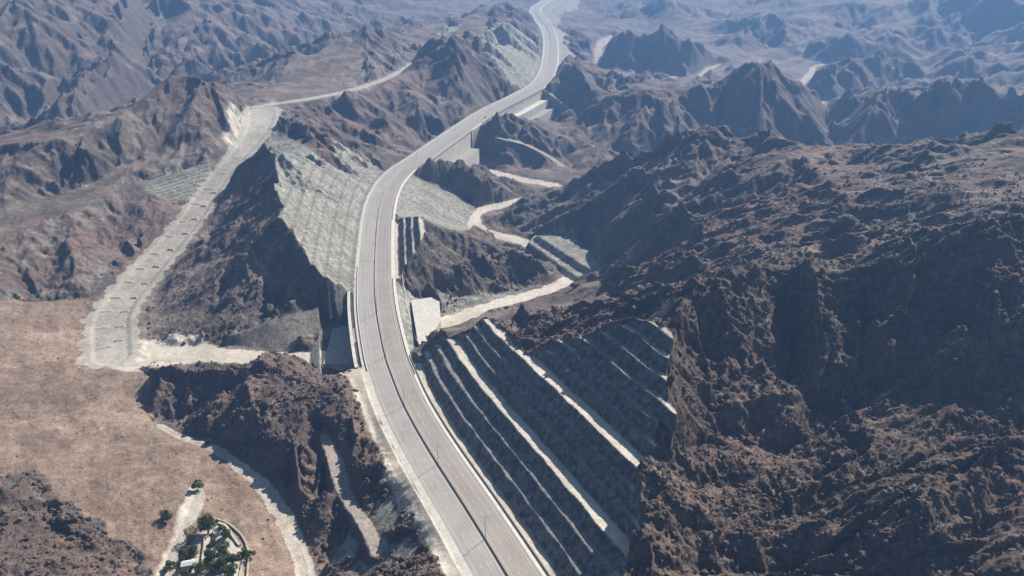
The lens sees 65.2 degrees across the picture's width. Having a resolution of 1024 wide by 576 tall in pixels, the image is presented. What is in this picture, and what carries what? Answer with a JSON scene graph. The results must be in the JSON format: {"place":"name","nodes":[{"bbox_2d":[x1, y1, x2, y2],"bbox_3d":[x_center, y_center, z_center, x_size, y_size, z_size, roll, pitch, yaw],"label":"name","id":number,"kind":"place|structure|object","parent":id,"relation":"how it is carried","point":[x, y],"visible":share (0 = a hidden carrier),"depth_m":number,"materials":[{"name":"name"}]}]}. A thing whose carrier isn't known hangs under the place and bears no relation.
{"place":"outdoors","nodes":[
{"label":"outdoors","id":0,"kind":"place"},
{"bbox_2d":[0,298,295,575],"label":"ground","id":1,"kind":"structure","parent":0,"point":[40,343],"depth_m":496.11,"materials":[{"name":"brown soil"}]},
{"bbox_2d":[159,510,172,520],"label":"shrub","id":2,"kind":"object","parent":1,"relation":"on","point":[163,514],"visible":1,"depth_m":441.19,"materials":[{"name":"green plant"}]},
{"bbox_2d":[165,529,193,575],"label":"stone wall","id":3,"kind":"structure","parent":1,"relation":"on","point":[178,553],"depth_m":417.96,"materials":[{"name":"beige stone"}]},
{"bbox_2d":[172,566,192,575],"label":"tree","id":4,"kind":"object","parent":1,"relation":"on","point":[183,571],"visible":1,"depth_m":401.65,"materials":[{"name":"green plant"}]},
{"bbox_2d":[180,559,194,567],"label":"farm shed","id":5,"kind":"structure","parent":1,"relation":"on","point":[186,563],"depth_m":409.73,"materials":[{"name":"metal"}]},
{"bbox_2d":[178,544,198,560],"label":"tree","id":6,"kind":"object","parent":1,"relation":"on","point":[187,551],"visible":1,"depth_m":415.15,"materials":[{"name":"green plant"}]},
{"bbox_2d":[191,479,203,489],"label":"tree","id":7,"kind":"object","parent":1,"relation":"on","point":[194,485],"visible":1,"depth_m":464.14,"materials":[{"name":"green plant"}]},
{"bbox_2d":[183,513,215,538],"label":"tree","id":8,"kind":"object","parent":1,"relation":"on","point":[206,522],"visible":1,"depth_m":429.47,"materials":[{"name":"green plant"}]},
{"bbox_2d":[192,562,206,572],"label":"tree","id":9,"kind":"object","parent":1,"relation":"on","point":[199,567],"visible":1,"depth_m":403.16,"materials":[{"name":"green plant"}]},
{"bbox_2d":[201,534,204,561],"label":"stone wall","id":10,"kind":"structure","parent":1,"relation":"on","point":[203,549],"depth_m":421.42,"materials":[{"name":"beige stone"}]},
{"bbox_2d":[202,549,215,564],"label":"tree","id":11,"kind":"object","parent":1,"relation":"on","point":[207,556],"visible":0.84,"depth_m":412.28,"materials":[{"name":"green plant"}]},
{"bbox_2d":[206,539,215,547],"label":"shrub","id":12,"kind":"object","parent":1,"relation":"on","point":[212,543],"visible":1,"depth_m":424.16,"materials":[{"name":"green plant"}]},
{"bbox_2d":[204,559,221,573],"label":"tree","id":13,"kind":"object","parent":1,"relation":"on","point":[214,567],"visible":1,"depth_m":404.13,"materials":[{"name":"green plant"}]},
{"bbox_2d":[212,527,222,536],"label":"roofless hut","id":14,"kind":"object","parent":1,"relation":"on","point":[215,530],"visible":0.64,"depth_m":431.69,"materials":[{"name":"grey stone"}]},
{"bbox_2d":[209,541,230,557],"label":"tree","id":15,"kind":"object","parent":1,"relation":"on","point":[222,550],"visible":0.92,"depth_m":414.04,"materials":[{"name":"green plant"}]},
{"bbox_2d":[218,526,230,538],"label":"tree","id":16,"kind":"object","parent":1,"relation":"on","point":[226,533],"visible":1,"depth_m":428.16,"materials":[{"name":"green plant"}]},
{"bbox_2d":[217,553,233,568],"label":"tree","id":17,"kind":"object","parent":1,"relation":"on","point":[223,558],"visible":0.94,"depth_m":407.81,"materials":[{"name":"green plant"}]},
{"bbox_2d":[219,563,238,575],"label":"tree","id":18,"kind":"object","parent":1,"relation":"on","point":[228,570],"visible":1,"depth_m":402.77,"materials":[{"name":"green plant"}]},
{"bbox_2d":[217,522,240,546],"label":"stone wall","id":19,"kind":"structure","parent":1,"relation":"on","point":[237,542],"depth_m":430.67,"materials":[{"name":"beige stone"}]},
{"bbox_2d":[225,553,238,563],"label":"tree","id":20,"kind":"object","parent":1,"relation":"on","point":[235,557],"visible":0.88,"depth_m":411.31,"materials":[{"name":"green plant"}]},
{"bbox_2d":[216,518,248,575],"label":"stone wall","id":21,"kind":"structure","parent":1,"relation":"on","point":[231,526],"depth_m":432.46,"materials":[{"name":"beige stone"}]},
{"bbox_2d":[238,557,244,575],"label":"stone wall","id":22,"kind":"structure","parent":1,"relation":"on","point":[241,567],"depth_m":409.94,"materials":[{"name":"beige stone"}]},
{"bbox_2d":[236,547,255,560],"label":"tree","id":23,"kind":"object","parent":1,"relation":"on","point":[245,551],"visible":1,"depth_m":416.29,"materials":[{"name":"green plant"}]},
{"bbox_2d":[77,63,564,575],"bbox_3d":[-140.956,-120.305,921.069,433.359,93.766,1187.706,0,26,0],"label":"dirt track","id":24,"kind":"structure","parent":0,"point":[257,127],"depth_m":706.28,"materials":[{"name":"beige soil"}]},
{"bbox_2d":[94,326,109,329],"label":"earth berm","id":25,"kind":"structure","parent":24,"relation":"on","point":[103,327],"depth_m":648.43,"materials":[{"name":"beige soil"}]},
{"bbox_2d":[95,345,113,350],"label":"earth berm","id":26,"kind":"structure","parent":24,"relation":"on","point":[105,347],"depth_m":620.41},
{"bbox_2d":[98,310,112,312],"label":"earth berm","id":27,"kind":"structure","parent":24,"relation":"on","point":[103,311],"depth_m":672.21,"materials":[{"name":"grey soil"}]},
{"bbox_2d":[109,296,122,298],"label":"earth berm","id":28,"kind":"structure","parent":24,"relation":"on","point":[116,297],"depth_m":691.13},
{"bbox_2d":[163,560,175,570],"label":"shrub","id":29,"kind":"object","parent":24,"relation":"on","point":[168,565],"visible":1,"depth_m":408.28,"materials":[{"name":"green plant"}]},
{"bbox_2d":[143,0,605,575],"bbox_3d":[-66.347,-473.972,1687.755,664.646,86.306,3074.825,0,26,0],"label":"embankment","id":30,"kind":"structure","parent":0,"point":[559,244],"depth_m":850.27,"materials":[{"name":"grey concrete"}]},
{"bbox_2d":[401,275,419,345],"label":"kerb wall","id":31,"kind":"structure","parent":30,"relation":"on","point":[408,311],"depth_m":646.22,"materials":[{"name":"concrete"}]},
{"bbox_2d":[432,129,478,166],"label":"retaining wall","id":32,"kind":"structure","parent":30,"relation":"on","point":[461,149],"depth_m":1101.27,"materials":[{"name":"concrete"}]},
{"bbox_2d":[354,0,558,575],"bbox_3d":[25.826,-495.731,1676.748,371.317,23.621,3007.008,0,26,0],"label":"highway","id":33,"kind":"structure","parent":30,"relation":"on","point":[383,265],"depth_m":513.22,"materials":[{"name":"grey asphalt"}]},
{"bbox_2d":[357,268,367,370],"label":"concrete barrier","id":34,"kind":"object","parent":33,"relation":"on","point":[359,329],"visible":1,"depth_m":596.46,"materials":[{"name":"grey concrete"}]},
{"bbox_2d":[392,278,414,372],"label":"concrete barrier","id":35,"kind":"object","parent":33,"relation":"on","point":[400,330],"visible":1,"depth_m":601.36,"materials":[{"name":"grey concrete"}]},
{"bbox_2d":[380,92,514,176],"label":"concrete barrier","id":36,"kind":"object","parent":33,"relation":"on","point":[442,133],"visible":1,"depth_m":1118.14,"materials":[{"name":"grey concrete"}]},
{"bbox_2d":[360,1,556,575],"bbox_3d":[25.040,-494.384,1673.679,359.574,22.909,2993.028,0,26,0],"label":"road markings","id":37,"kind":"object","parent":33,"relation":"on","point":[411,375],"visible":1,"depth_m":514.30,"materials":[{"name":"paint"}]},
{"bbox_2d":[374,0,550,575],"bbox_3d":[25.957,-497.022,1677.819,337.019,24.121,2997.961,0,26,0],"label":"median barrier","id":38,"kind":"object","parent":33,"relation":"on","point":[388,364],"visible":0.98,"depth_m":523.85,"materials":[{"name":"concrete"}]},
{"bbox_2d":[392,1,557,218],"bbox_3d":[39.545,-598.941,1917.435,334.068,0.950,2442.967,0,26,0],"label":"concrete barrier","id":39,"kind":"object","parent":33,"relation":"on","point":[473,127],"visible":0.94,"depth_m":1141.27,"materials":[{"name":"grey concrete"}]},
{"bbox_2d":[410,356,549,575],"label":"concrete barrier","id":40,"kind":"object","parent":33,"relation":"on","point":[482,478],"visible":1,"depth_m":427.30,"materials":[{"name":"grey concrete"}]},
{"bbox_2d":[482,88,554,123],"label":"retaining wall","id":41,"kind":"structure","parent":30,"relation":"on","point":[533,106],"depth_m":1339.09,"materials":[{"name":"concrete"}]},
{"bbox_2d":[570,283,579,287],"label":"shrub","id":42,"kind":"object","parent":30,"relation":"on","point":[573,285],"visible":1,"depth_m":652.09,"materials":[{"name":"green plant"}]},
{"bbox_2d":[75,32,831,575],"bbox_3d":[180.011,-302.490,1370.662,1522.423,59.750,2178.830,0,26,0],"label":"dry riverbed","id":43,"kind":"structure","parent":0,"point":[285,516],"depth_m":612.95,"materials":[{"name":"beige sand"}]},
{"bbox_2d":[203,438,211,444],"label":"shrub","id":44,"kind":"object","parent":43,"relation":"on","point":[207,441],"visible":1,"depth_m":508.66,"materials":[{"name":"green plant"}]},
{"bbox_2d":[323,325,353,367],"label":"concrete apron","id":45,"kind":"object","parent":43,"relation":"on","point":[339,352],"visible":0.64,"depth_m":617.10,"materials":[{"name":"grey concrete"}]},
{"bbox_2d":[347,291,357,368],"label":"culvert wall","id":46,"kind":"structure","parent":43,"relation":"on","point":[355,364],"depth_m":600.99,"materials":[{"name":"concrete"}]},
{"bbox_2d":[411,297,440,344],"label":"concrete apron","id":47,"kind":"object","parent":43,"relation":"on","point":[426,316],"visible":0.65,"depth_m":647.79,"materials":[{"name":"beige concrete"}]},
{"bbox_2d":[0,0,1023,575],"bbox_3d":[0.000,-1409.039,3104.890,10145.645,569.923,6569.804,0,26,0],"label":"hills","id":48,"kind":"structure","parent":0,"point":[108,108],"depth_m":733.95,"materials":[{"name":"brown stone"}]},
{"bbox_2d":[274,25,676,575],"bbox_3d":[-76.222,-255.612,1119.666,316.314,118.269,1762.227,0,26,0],"label":"rock cut","id":49,"kind":"object","parent":48,"relation":"attached to","point":[558,438],"visible":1,"depth_m":431.94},
{"bbox_2d":[0,154,1023,575],"bbox_3d":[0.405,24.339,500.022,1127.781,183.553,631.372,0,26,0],"label":"scattered boulders","id":50,"kind":"object","parent":48,"relation":"on","point":[712,436],"visible":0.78,"depth_m":419.48,"materials":[{"name":"brown stone"}]}
]}

